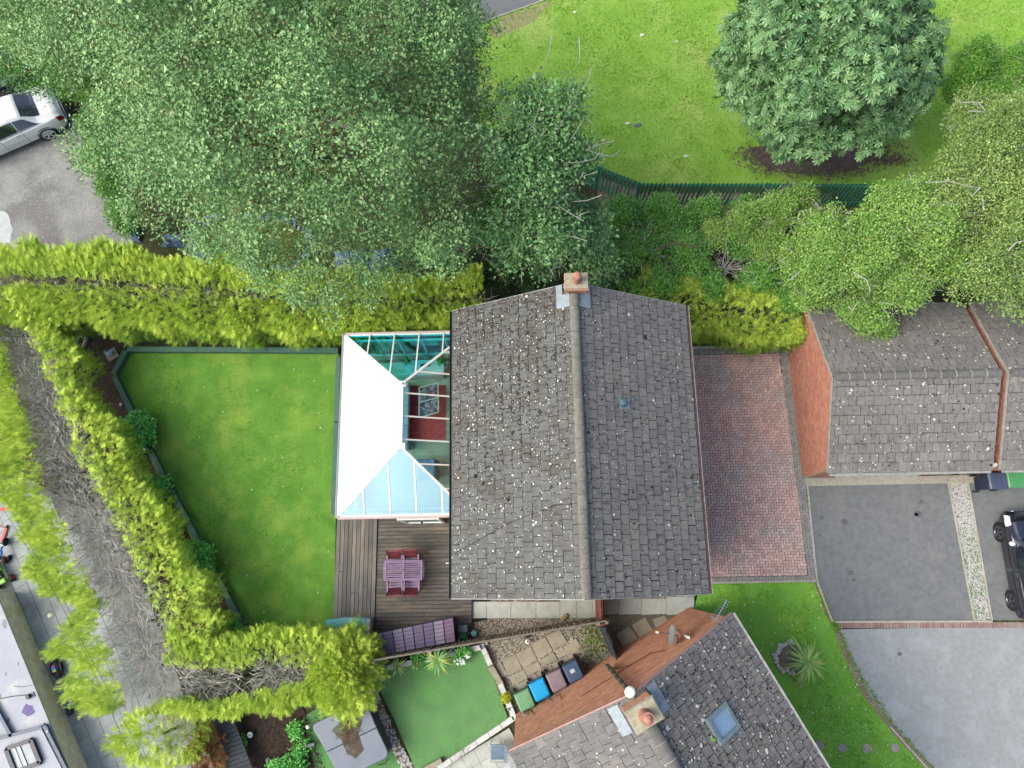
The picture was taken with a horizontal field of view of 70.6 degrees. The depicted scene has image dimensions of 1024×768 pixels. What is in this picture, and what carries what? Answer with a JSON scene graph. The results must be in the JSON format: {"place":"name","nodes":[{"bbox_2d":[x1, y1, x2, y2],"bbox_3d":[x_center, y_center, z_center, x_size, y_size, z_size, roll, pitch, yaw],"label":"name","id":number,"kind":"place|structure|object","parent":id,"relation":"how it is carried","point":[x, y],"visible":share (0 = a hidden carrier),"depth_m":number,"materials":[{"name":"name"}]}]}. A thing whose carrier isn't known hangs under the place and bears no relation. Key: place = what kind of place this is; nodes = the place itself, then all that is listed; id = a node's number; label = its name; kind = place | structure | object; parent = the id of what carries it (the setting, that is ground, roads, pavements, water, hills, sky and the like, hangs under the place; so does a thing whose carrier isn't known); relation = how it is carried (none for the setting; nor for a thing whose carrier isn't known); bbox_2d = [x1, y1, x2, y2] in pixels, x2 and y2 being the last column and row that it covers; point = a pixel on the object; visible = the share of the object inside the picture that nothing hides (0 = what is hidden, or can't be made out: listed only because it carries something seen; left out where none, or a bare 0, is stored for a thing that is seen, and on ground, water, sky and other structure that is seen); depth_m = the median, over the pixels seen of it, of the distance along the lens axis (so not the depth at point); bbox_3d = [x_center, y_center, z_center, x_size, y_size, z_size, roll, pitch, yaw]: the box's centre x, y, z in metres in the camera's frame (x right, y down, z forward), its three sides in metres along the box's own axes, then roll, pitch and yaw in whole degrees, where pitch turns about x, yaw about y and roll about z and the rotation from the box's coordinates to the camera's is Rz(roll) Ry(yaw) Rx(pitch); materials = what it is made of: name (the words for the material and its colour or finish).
{"place":"outdoors","nodes":[
{"label":"outdoors","id":0,"kind":"place"},
{"bbox_2d":[0,45,37,96],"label":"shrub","id":1,"kind":"object","parent":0,"point":[4,88],"visible":0.18,"depth_m":29.58,"materials":[{"name":"green plant"}]},
{"bbox_2d":[115,353,337,644],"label":"garden lawn","id":2,"kind":"structure","parent":0,"point":[312,447],"depth_m":26.25,"materials":[{"name":"green plant"}]},
{"bbox_2d":[112,375,152,448],"bbox_3d":[-14.002,1.013,26.663,0.190,0.250,3.140,-31,77,-7],"label":"timber border","id":3,"kind":"object","parent":2,"relation":"on","point":[123,393],"visible":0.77,"depth_m":26.73,"materials":[{"name":"wood"}]},
{"bbox_2d":[147,448,249,630],"bbox_3d":[-11.102,5.433,25.492,0.190,0.240,7.518,-32,78,-7],"label":"timber border","id":4,"kind":"object","parent":2,"relation":"on","point":[195,534],"visible":0.58,"depth_m":25.50,"materials":[{"name":"wood"}]},
{"bbox_2d":[127,346,339,353],"bbox_3d":[-10.475,-1.268,27.186,7.958,0.250,0.200,0,76,1],"label":"timber border","id":5,"kind":"object","parent":2,"relation":"on","point":[225,350],"visible":1,"depth_m":27.08,"materials":[{"name":"wood"}]},
{"bbox_2d":[331,422,338,514],"bbox_3d":[-6.356,3.025,26.029,0.180,0.240,3.292,-2,76,0],"label":"timber border","id":6,"kind":"object","parent":2,"relation":"on","point":[334,459],"visible":0.63,"depth_m":25.92,"materials":[{"name":"wood"}]},
{"bbox_2d":[334,356,340,422],"bbox_3d":[-6.444,0.193,26.747,0.180,0.240,2.465,-2,76,0],"label":"timber border","id":7,"kind":"object","parent":2,"relation":"on","point":[337,387],"visible":0.76,"depth_m":26.63,"materials":[{"name":"green wood"}]},
{"bbox_2d":[189,213,310,269],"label":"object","id":8,"kind":"structure","parent":0,"point":[259,240],"depth_m":28.34,"materials":[{"name":"plant"}]},
{"bbox_2d":[378,650,507,767],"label":"artificial lawn","id":9,"kind":"structure","parent":0,"point":[445,719],"depth_m":24.11,"materials":[{"name":"green plastic"}]},
{"bbox_2d":[384,644,481,669],"bbox_3d":[-2.818,9.270,24.405,3.728,0.220,0.170,-12,76,-2],"label":"block edging","id":10,"kind":"object","parent":9,"relation":"on","point":[475,647],"visible":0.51,"depth_m":24.33,"materials":[{"name":"grey concrete"}]},
{"bbox_2d":[422,647,455,675],"bbox_3d":[-2.427,9.239,24.130,1.151,0.757,1.150,-34,78,-7],"label":"cordyline","id":11,"kind":"object","parent":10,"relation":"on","point":[438,659],"visible":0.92,"depth_m":23.87,"materials":[{"name":"green plant"}]},
{"bbox_2d":[437,716,514,767],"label":"block edging","id":12,"kind":"object","parent":9,"relation":"on","point":[477,742],"visible":0.99,"depth_m":23.65,"materials":[{"name":"white concrete"}]},
{"bbox_2d":[445,0,538,23],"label":"park path","id":13,"kind":"structure","parent":0,"point":[505,6],"depth_m":30.94,"materials":[{"name":"grey asphalt"}]},
{"bbox_2d":[0,0,1023,767],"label":"ground","id":14,"kind":"structure","parent":0,"point":[146,236],"depth_m":27.86,"materials":[{"name":"green plant"}]},
{"bbox_2d":[0,37,133,255],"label":"car park","id":15,"kind":"structure","parent":14,"relation":"on","point":[30,158],"depth_m":29.02,"materials":[{"name":"grey asphalt"}]},
{"bbox_2d":[0,211,12,242],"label":"concrete patch","id":16,"kind":"object","parent":15,"relation":"on","point":[6,226],"visible":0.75,"depth_m":28.70,"materials":[{"name":"grey concrete"}]},
{"bbox_2d":[0,85,69,155],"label":"parked car","id":17,"kind":"object","parent":15,"relation":"on","point":[25,119],"visible":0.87,"depth_m":28.80,"materials":[{"name":"silver metal"}]},
{"bbox_2d":[0,132,130,249],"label":"loose stones","id":18,"kind":"object","parent":15,"relation":"on","point":[51,199],"visible":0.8,"depth_m":28.98,"materials":[{"name":"grey gravel"}]},
{"bbox_2d":[0,0,142,107],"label":"elm shrub","id":19,"kind":"object","parent":14,"relation":"on","point":[10,70],"visible":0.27,"depth_m":26.14,"materials":[{"name":"green plant"}]},
{"bbox_2d":[0,476,211,767],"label":"paved yard","id":20,"kind":"structure","parent":14,"relation":"on","point":[89,732],"depth_m":24.80,"materials":[{"name":"grey concrete"}]},
{"bbox_2d":[0,592,87,767],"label":"flat roof building","id":21,"kind":"structure","parent":20,"relation":"on","point":[36,731],"depth_m":23.55,"materials":[{"name":"concrete"}]},
{"bbox_2d":[66,505,212,767],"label":"concrete base","id":22,"kind":"object","parent":20,"relation":"on","point":[173,687],"visible":0.29,"depth_m":24.82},
{"bbox_2d":[100,694,212,767],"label":"conifer bush","id":23,"kind":"object","parent":22,"relation":"on","point":[120,743],"visible":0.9,"depth_m":22.40,"materials":[{"name":"green plant"}]},
{"bbox_2d":[72,83,145,240],"bbox_3d":[-15.748,-8.723,28.047,2.300,2.519,7.238,-15,76,-3],"label":"bramble thicket","id":24,"kind":"object","parent":14,"relation":"on","point":[102,186],"visible":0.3,"depth_m":27.09,"materials":[{"name":"green plant"}]},
{"bbox_2d":[0,279,240,718],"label":"conifer hedge","id":25,"kind":"object","parent":14,"relation":"on","point":[17,429],"visible":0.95,"depth_m":23.85,"materials":[{"name":"green plant"}]},
{"bbox_2d":[52,320,249,647],"bbox_3d":[-13.278,3.118,26.239,2.336,0.001,14.873,-28,77,-6],"label":"flower bed","id":26,"kind":"object","parent":14,"relation":"on","point":[97,347],"visible":0.18,"depth_m":26.78,"materials":[{"name":"soil"}]},
{"bbox_2d":[112,409,157,457],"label":"hydrangea","id":27,"kind":"object","parent":26,"relation":"on","point":[142,422],"visible":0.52,"depth_m":25.86,"materials":[{"name":"green plant"}]},
{"bbox_2d":[140,472,174,518],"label":"garden shrub","id":28,"kind":"object","parent":26,"relation":"on","point":[163,478],"visible":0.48,"depth_m":25.52,"materials":[{"name":"green plant"}]},
{"bbox_2d":[167,537,217,592],"bbox_3d":[-11.003,6.226,24.835,1.669,1.134,1.929,-1,76,1],"label":"garden shrub","id":29,"kind":"object","parent":26,"relation":"on","point":[201,548],"visible":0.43,"depth_m":24.72,"materials":[{"name":"green plant"}]},
{"bbox_2d":[183,717,228,767],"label":"dead conifer","id":30,"kind":"object","parent":14,"relation":"on","point":[210,749],"visible":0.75,"depth_m":23.22,"materials":[{"name":"brown plant"}]},
{"bbox_2d":[147,620,343,723],"bbox_3d":[-8.416,9.164,23.208,6.489,2.764,3.042,-1,76,1],"label":"conifer hedge","id":31,"kind":"object","parent":14,"relation":"on","point":[193,707],"visible":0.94,"depth_m":22.52,"materials":[{"name":"green plant"}]},
{"bbox_2d":[0,232,494,352],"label":"conifer hedge","id":32,"kind":"object","parent":14,"relation":"on","point":[165,268],"visible":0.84,"depth_m":25.51,"materials":[{"name":"green plant"}]},
{"bbox_2d":[0,0,512,335],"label":"poplar tree","id":33,"kind":"object","parent":14,"relation":"on","point":[154,103],"visible":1,"depth_m":18.10,"materials":[{"name":"green plant"}]},
{"bbox_2d":[225,706,324,767],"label":"bark bed","id":34,"kind":"object","parent":14,"relation":"on","point":[255,729],"visible":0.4,"depth_m":23.97,"materials":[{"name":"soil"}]},
{"bbox_2d":[213,716,251,767],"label":"shed roof","id":35,"kind":"structure","parent":34,"relation":"on","point":[235,745],"depth_m":23.46,"materials":[{"name":"grey wood"}]},
{"bbox_2d":[264,752,310,767],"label":"garden shrub","id":36,"kind":"object","parent":34,"relation":"on","point":[286,759],"visible":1,"depth_m":23.35,"materials":[{"name":"green plant"}]},
{"bbox_2d":[302,615,391,731],"bbox_3d":[-5.260,9.188,23.084,3.048,2.895,3.075,36,79,9],"label":"conifer bush","id":37,"kind":"object","parent":14,"relation":"on","point":[343,710],"visible":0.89,"depth_m":22.59,"materials":[{"name":"green plant"}]},
{"bbox_2d":[303,689,399,767],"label":"green matting","id":38,"kind":"object","parent":14,"relation":"on","point":[326,761],"visible":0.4,"depth_m":23.81,"materials":[{"name":"green carpet"}]},
{"bbox_2d":[306,699,391,767],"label":"hot tub","id":39,"kind":"object","parent":38,"relation":"on","point":[365,742],"visible":0.82,"depth_m":23.09,"materials":[{"name":"grey plastic"}]},
{"bbox_2d":[374,693,413,767],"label":"pebble strip","id":40,"kind":"object","parent":38,"relation":"on","point":[390,727],"visible":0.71,"depth_m":23.91,"materials":[{"name":"grey gravel"}]},
{"bbox_2d":[371,687,411,767],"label":"white pebbles","id":41,"kind":"object","parent":40,"relation":"on","point":[394,747],"visible":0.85,"depth_m":23.88,"materials":[{"name":"grey gravel"}]},
{"bbox_2d":[333,516,376,627],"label":"timber deck","id":42,"kind":"structure","parent":14,"relation":"on","point":[355,571],"depth_m":25.17,"materials":[{"name":"black wood"}]},
{"bbox_2d":[326,616,372,641],"bbox_3d":[-5.455,8.277,24.337,1.514,0.780,0.846,-1,76,1],"label":"garden chest","id":43,"kind":"object","parent":42,"relation":"on","point":[336,622],"visible":0.47,"depth_m":24.13,"materials":[{"name":"teal plastic"}]},
{"bbox_2d":[335,330,449,523],"bbox_3d":[-3.481,1.444,24.639,4.585,3.660,6.435,-1,76,1],"label":"conservatory","id":44,"kind":"object","parent":14,"relation":"on","point":[388,485],"visible":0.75,"depth_m":25.68,"materials":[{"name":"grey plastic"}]},
{"bbox_2d":[342,341,361,513],"bbox_3d":[-5.514,1.527,25.006,0.072,1.750,5.820,-1,76,1],"label":"window frame","id":45,"kind":"structure","parent":44,"relation":"in","point":[350,366],"depth_m":24.77,"materials":[{"name":"white plastic"}]},
{"bbox_2d":[381,381,410,450],"bbox_3d":[-4.171,1.143,26.062,0.911,0.650,2.433,-1,76,1],"label":"sofa","id":46,"kind":"object","parent":44,"relation":"on","point":[390,425],"visible":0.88,"depth_m":25.95,"materials":[{"name":"blue fabric"}]},
{"bbox_2d":[351,338,449,355],"bbox_3d":[-3.507,-1.304,25.693,4.110,1.750,0.072,-1,76,1],"label":"window frame","id":47,"kind":"structure","parent":44,"relation":"in","point":[399,341],"depth_m":25.21,"materials":[{"name":"white plastic"}]},
{"bbox_2d":[377,507,443,512],"bbox_3d":[-3.312,4.332,24.542,2.140,2.300,0.072,-1,76,1],"label":"window frame","id":48,"kind":"structure","parent":44,"relation":"in","point":[425,509],"depth_m":23.46,"materials":[{"name":"white plastic"}]},
{"bbox_2d":[405,360,444,379],"bbox_3d":[-3.165,-0.521,26.516,1.388,0.640,0.571,-1,76,1],"label":"sideboard","id":49,"kind":"object","parent":44,"relation":"on","point":[410,368],"visible":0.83,"depth_m":26.22,"materials":[{"name":"teal paint"}]},
{"bbox_2d":[416,458,438,480],"bbox_3d":[-2.993,3.029,25.524,0.783,0.729,0.760,-1,76,1],"label":"armchair","id":50,"kind":"object","parent":44,"relation":"on","point":[433,470],"visible":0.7,"depth_m":25.54,"materials":[{"name":"blue leather"}]},
{"bbox_2d":[410,385,445,439],"bbox_3d":[-3.106,1.044,26.438,1.366,0.023,2.043,-1,76,1],"label":"rug","id":51,"kind":"object","parent":44,"relation":"on","point":[426,429],"visible":0.62,"depth_m":26.34,"materials":[{"name":"red carpet"}]},
{"bbox_2d":[419,382,438,418],"bbox_3d":[-3.002,0.638,26.302,0.743,0.478,1.308,-1,76,1],"label":"coffee table","id":52,"kind":"object","parent":51,"relation":"on","point":[428,405],"visible":0.86,"depth_m":26.07,"materials":[{"name":"clear glass"}]},
{"bbox_2d":[375,517,488,635],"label":"timber deck","id":53,"kind":"structure","parent":14,"relation":"on","point":[432,600],"depth_m":25.05,"materials":[{"name":"black wood"}]},
{"bbox_2d":[383,560,423,580],"bbox_3d":[-3.679,6.404,24.838,1.387,0.677,0.660,-1,76,1],"label":"garden table","id":54,"kind":"object","parent":53,"relation":"on","point":[385,577],"visible":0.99,"depth_m":24.52,"materials":[{"name":"purple wood"}]},
{"bbox_2d":[372,616,456,653],"bbox_3d":[-3.202,8.463,24.204,2.723,0.879,0.753,-11,76,-2],"label":"storage bench","id":55,"kind":"object","parent":53,"relation":"on","point":[430,633],"visible":0.93,"depth_m":23.80,"materials":[{"name":"purple wood"}]},
{"bbox_2d":[446,728,513,767],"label":"tiled patio","id":56,"kind":"structure","parent":14,"relation":"on","point":[478,757],"depth_m":23.71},
{"bbox_2d":[433,234,640,307],"bbox_3d":[0.943,-3.886,26.461,7.945,2.702,3.083,5,76,2],"label":"ivy thicket","id":57,"kind":"object","parent":14,"relation":"on","point":[529,283],"visible":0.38,"depth_m":26.04,"materials":[{"name":"green plant"}]},
{"bbox_2d":[453,35,630,288],"bbox_3d":[0.534,-5.369,23.347,4.969,9.481,6.522,-18,76,-4],"label":"ash tree","id":58,"kind":"object","parent":14,"relation":"on","point":[553,220],"visible":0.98,"depth_m":19.88,"materials":[{"name":"green plant"}]},
{"bbox_2d":[449,271,712,599],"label":"detached house","id":59,"kind":"structure","parent":14,"relation":"on","point":[578,389],"depth_m":19.87,"materials":[{"name":"grey tile"}]},
{"bbox_2d":[506,608,830,767],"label":"neighbour house","id":60,"kind":"structure","parent":14,"relation":"on","point":[709,693],"depth_m":18.56,"materials":[{"name":"grey tile"}]},
{"bbox_2d":[483,128,884,206],"bbox_3d":[6.216,-7.751,27.751,15.199,1.840,1.520,10,76,3],"label":"palisade fence","id":61,"kind":"object","parent":14,"relation":"on","point":[596,186],"visible":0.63,"depth_m":27.32,"materials":[{"name":"green metal"}]},
{"bbox_2d":[597,186,810,321],"bbox_3d":[6.644,-4.672,26.368,7.970,3.095,5.515,-1,76,1],"label":"bramble thicket","id":62,"kind":"object","parent":14,"relation":"on","point":[655,234],"visible":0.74,"depth_m":25.57,"materials":[{"name":"green plant"}]},
{"bbox_2d":[634,260,838,358],"bbox_3d":[7.980,-2.458,25.985,7.932,2.605,2.734,9,76,3],"label":"conifer hedge","id":63,"kind":"object","parent":14,"relation":"on","point":[738,295],"visible":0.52,"depth_m":25.25,"materials":[{"name":"green plant"}]},
{"bbox_2d":[700,179,825,268],"bbox_3d":[9.051,-5.381,26.154,4.775,3.788,2.912,-22,76,-4],"label":"elder shrub","id":64,"kind":"object","parent":14,"relation":"on","point":[780,210],"visible":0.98,"depth_m":25.04,"materials":[{"name":"green plant"}]},
{"bbox_2d":[806,478,832,621],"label":"edging kerb","id":65,"kind":"structure","parent":14,"relation":"on","point":[810,518],"depth_m":25.17,"materials":[{"name":"concrete"}]},
{"bbox_2d":[768,166,979,348],"bbox_3d":[11.581,-3.839,24.346,6.493,6.461,5.723,-1,76,1],"label":"hawthorn tree","id":66,"kind":"object","parent":14,"relation":"on","point":[884,257],"visible":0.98,"depth_m":22.42,"materials":[{"name":"green plant"}]},
{"bbox_2d":[835,628,931,767],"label":"brick edging","id":67,"kind":"object","parent":14,"relation":"on","point":[872,700],"visible":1,"depth_m":23.93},
{"bbox_2d":[804,475,979,485],"bbox_3d":[13.841,3.432,25.737,6.800,0.045,0.280,-1,76,1],"label":"slab","id":68,"kind":"object","parent":14,"relation":"on","point":[879,480],"depth_m":25.72,"materials":[{"name":"concrete"}]},
{"bbox_2d":[786,302,1002,477],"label":"garage","id":69,"kind":"structure","parent":14,"relation":"on","point":[919,394],"depth_m":23.35,"materials":[{"name":"grey tile"}]},
{"bbox_2d":[807,478,1023,767],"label":"edge weeds","id":70,"kind":"object","parent":14,"relation":"on","point":[835,625],"visible":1,"depth_m":24.28,"materials":[{"name":"green plant"}]},
{"bbox_2d":[832,622,1023,627],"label":"brick edging","id":71,"kind":"object","parent":14,"relation":"on","point":[944,625],"visible":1,"depth_m":24.50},
{"bbox_2d":[950,483,990,619],"bbox_3d":[15.866,5.641,25.138,0.703,0.001,4.924,-1,76,1],"label":"gravel strip","id":72,"kind":"object","parent":14,"relation":"on","point":[970,548],"visible":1,"depth_m":25.17,"materials":[{"name":"beige gravel"}]},
{"bbox_2d":[918,81,1023,325],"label":"hawthorn tree","id":73,"kind":"object","parent":14,"relation":"on","point":[996,124],"visible":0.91,"depth_m":22.16,"materials":[{"name":"green plant"}]},
{"bbox_2d":[966,475,992,619],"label":"edging kerb","id":74,"kind":"structure","parent":14,"relation":"on","point":[983,571],"depth_m":25.06,"materials":[{"name":"concrete"}]},
{"bbox_2d":[959,301,1023,474],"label":"garage","id":75,"kind":"structure","parent":14,"relation":"on","point":[1004,342],"depth_m":23.41,"materials":[{"name":"grey tile"}]},
{"bbox_2d":[473,597,693,618],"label":"slab path","id":76,"kind":"structure","parent":0,"point":[587,609],"depth_m":24.80,"materials":[{"name":"grey concrete"}]},
{"bbox_2d":[472,595,696,715],"bbox_3d":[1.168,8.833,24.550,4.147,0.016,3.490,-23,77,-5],"label":"gravel","id":77,"kind":"structure","parent":0,"point":[522,641],"depth_m":24.58,"materials":[{"name":"gravel"}]},
{"bbox_2d":[372,617,607,663],"bbox_3d":[-0.665,8.377,23.731,7.568,1.919,0.138,-9,76,-1],"label":"timber fence","id":78,"kind":"object","parent":77,"relation":"on","point":[489,638],"visible":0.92,"depth_m":23.30,"materials":[{"name":"brown wood"}]},
{"bbox_2d":[494,630,582,697],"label":"flagstone patio","id":79,"kind":"structure","parent":77,"relation":"on","point":[540,647],"depth_m":24.42,"materials":[{"name":"stone"}]},
{"bbox_2d":[513,681,534,712],"bbox_3d":[0.406,10.258,23.687,0.555,1.026,0.690,-23,77,-5],"label":"wheelie bin","id":80,"kind":"object","parent":79,"relation":"on","point":[524,699],"visible":0.94,"depth_m":23.20,"materials":[{"name":"green plastic"}]},
{"bbox_2d":[527,671,549,701],"bbox_3d":[0.888,9.946,23.759,0.555,1.026,0.690,-25,77,-5],"label":"wheelie bin","id":81,"kind":"object","parent":79,"relation":"on","point":[540,691],"visible":1,"depth_m":23.28,"materials":[{"name":"blue plastic"}]},
{"bbox_2d":[544,663,566,692],"bbox_3d":[1.441,9.678,23.818,0.555,1.026,0.690,-23,77,-5],"label":"wheelie bin","id":82,"kind":"object","parent":79,"relation":"on","point":[556,679],"visible":1,"depth_m":23.34,"materials":[{"name":"pink plastic"}]},
{"bbox_2d":[559,654,583,683],"bbox_3d":[1.979,9.410,23.877,0.555,1.028,0.690,-25,77,-5],"label":"wheelie bin","id":83,"kind":"object","parent":79,"relation":"on","point":[573,671],"visible":1,"depth_m":23.39,"materials":[{"name":"blue plastic"}]},
{"bbox_2d":[573,617,609,664],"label":"creeping weeds","id":84,"kind":"object","parent":77,"relation":"on","point":[596,639],"visible":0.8,"depth_m":24.50,"materials":[{"name":"green plant"}]},
{"bbox_2d":[605,614,673,647],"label":"gravel","id":85,"kind":"structure","parent":77,"relation":"on","point":[627,624],"depth_m":24.70,"materials":[{"name":"brown gravel"}]},
{"bbox_2d":[617,616,667,646],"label":"stepping stones","id":86,"kind":"object","parent":77,"relation":"on","point":[627,635],"visible":0.91,"depth_m":24.59,"materials":[{"name":"stone"}]},
{"bbox_2d":[597,177,831,221],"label":"bare ground","id":87,"kind":"structure","parent":0,"point":[599,193],"depth_m":28.61,"materials":[{"name":"brown soil"}]},
{"bbox_2d":[473,0,1023,183],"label":"park lawn","id":88,"kind":"structure","parent":0,"point":[636,107],"depth_m":29.94,"materials":[{"name":"green plant"}]},
{"bbox_2d":[488,2,553,38],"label":"worn verge","id":89,"kind":"structure","parent":88,"relation":"on","point":[515,23],"depth_m":30.75,"materials":[{"name":"beige soil"}]},
{"bbox_2d":[748,142,878,175],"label":"worn soil","id":90,"kind":"structure","parent":88,"relation":"on","point":[847,157],"depth_m":28.87,"materials":[{"name":"brown soil"}]},
{"bbox_2d":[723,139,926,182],"bbox_3d":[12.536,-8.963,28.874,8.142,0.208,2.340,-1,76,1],"label":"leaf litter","id":91,"kind":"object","parent":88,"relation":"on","point":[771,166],"visible":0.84,"depth_m":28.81,"materials":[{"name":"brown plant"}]},
{"bbox_2d":[706,0,952,166],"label":"horse chestnut tree","id":92,"kind":"object","parent":88,"relation":"on","point":[872,69],"visible":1,"depth_m":22.80,"materials":[{"name":"green plant"}]},
{"bbox_2d":[935,29,1023,117],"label":"dark shrub","id":93,"kind":"object","parent":88,"relation":"on","point":[986,53],"visible":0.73,"depth_m":25.43,"materials":[{"name":"green plant"}]},
{"bbox_2d":[692,348,816,582],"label":"block paved driveway","id":94,"kind":"structure","parent":0,"point":[758,519],"depth_m":25.88,"materials":[{"name":"red brick"}]},
{"bbox_2d":[694,582,928,767],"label":"front lawn","id":95,"kind":"structure","parent":0,"point":[813,614],"depth_m":24.20,"materials":[{"name":"green plant"}]},
{"bbox_2d":[777,643,804,673],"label":"bed soil","id":96,"kind":"structure","parent":95,"relation":"on","point":[783,661],"depth_m":24.32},
{"bbox_2d":[783,635,828,687],"bbox_3d":[9.533,9.136,23.770,1.428,1.141,1.791,15,77,5],"label":"cordyline","id":97,"kind":"object","parent":96,"relation":"on","point":[808,663],"visible":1,"depth_m":23.41,"materials":[{"name":"green plant"}]},
{"bbox_2d":[808,476,972,620],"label":"tarmac driveway","id":98,"kind":"structure","parent":0,"point":[894,553],"depth_m":25.12,"materials":[{"name":"grey asphalt"}]},
{"bbox_2d":[841,626,1023,767],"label":"road","id":99,"kind":"structure","parent":0,"point":[949,697],"depth_m":24.03,"materials":[{"name":"grey asphalt"}]},
{"bbox_2d":[969,483,1023,619],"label":"tarmac driveway","id":100,"kind":"structure","parent":0,"point":[990,507],"depth_m":25.20,"materials":[{"name":"grey asphalt"}]},
{"bbox_2d":[969,472,1008,492],"bbox_3d":[16.601,3.420,25.170,0.730,1.026,0.615,-1,76,1],"label":"wheelie bin","id":101,"kind":"object","parent":100,"relation":"on","point":[992,481],"visible":0.93,"depth_m":24.73,"materials":[{"name":"blue"}]},
{"bbox_2d":[993,511,1023,618],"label":"parked car","id":102,"kind":"object","parent":100,"relation":"on","point":[1008,529],"visible":1,"depth_m":24.37,"materials":[{"name":"black paint"}]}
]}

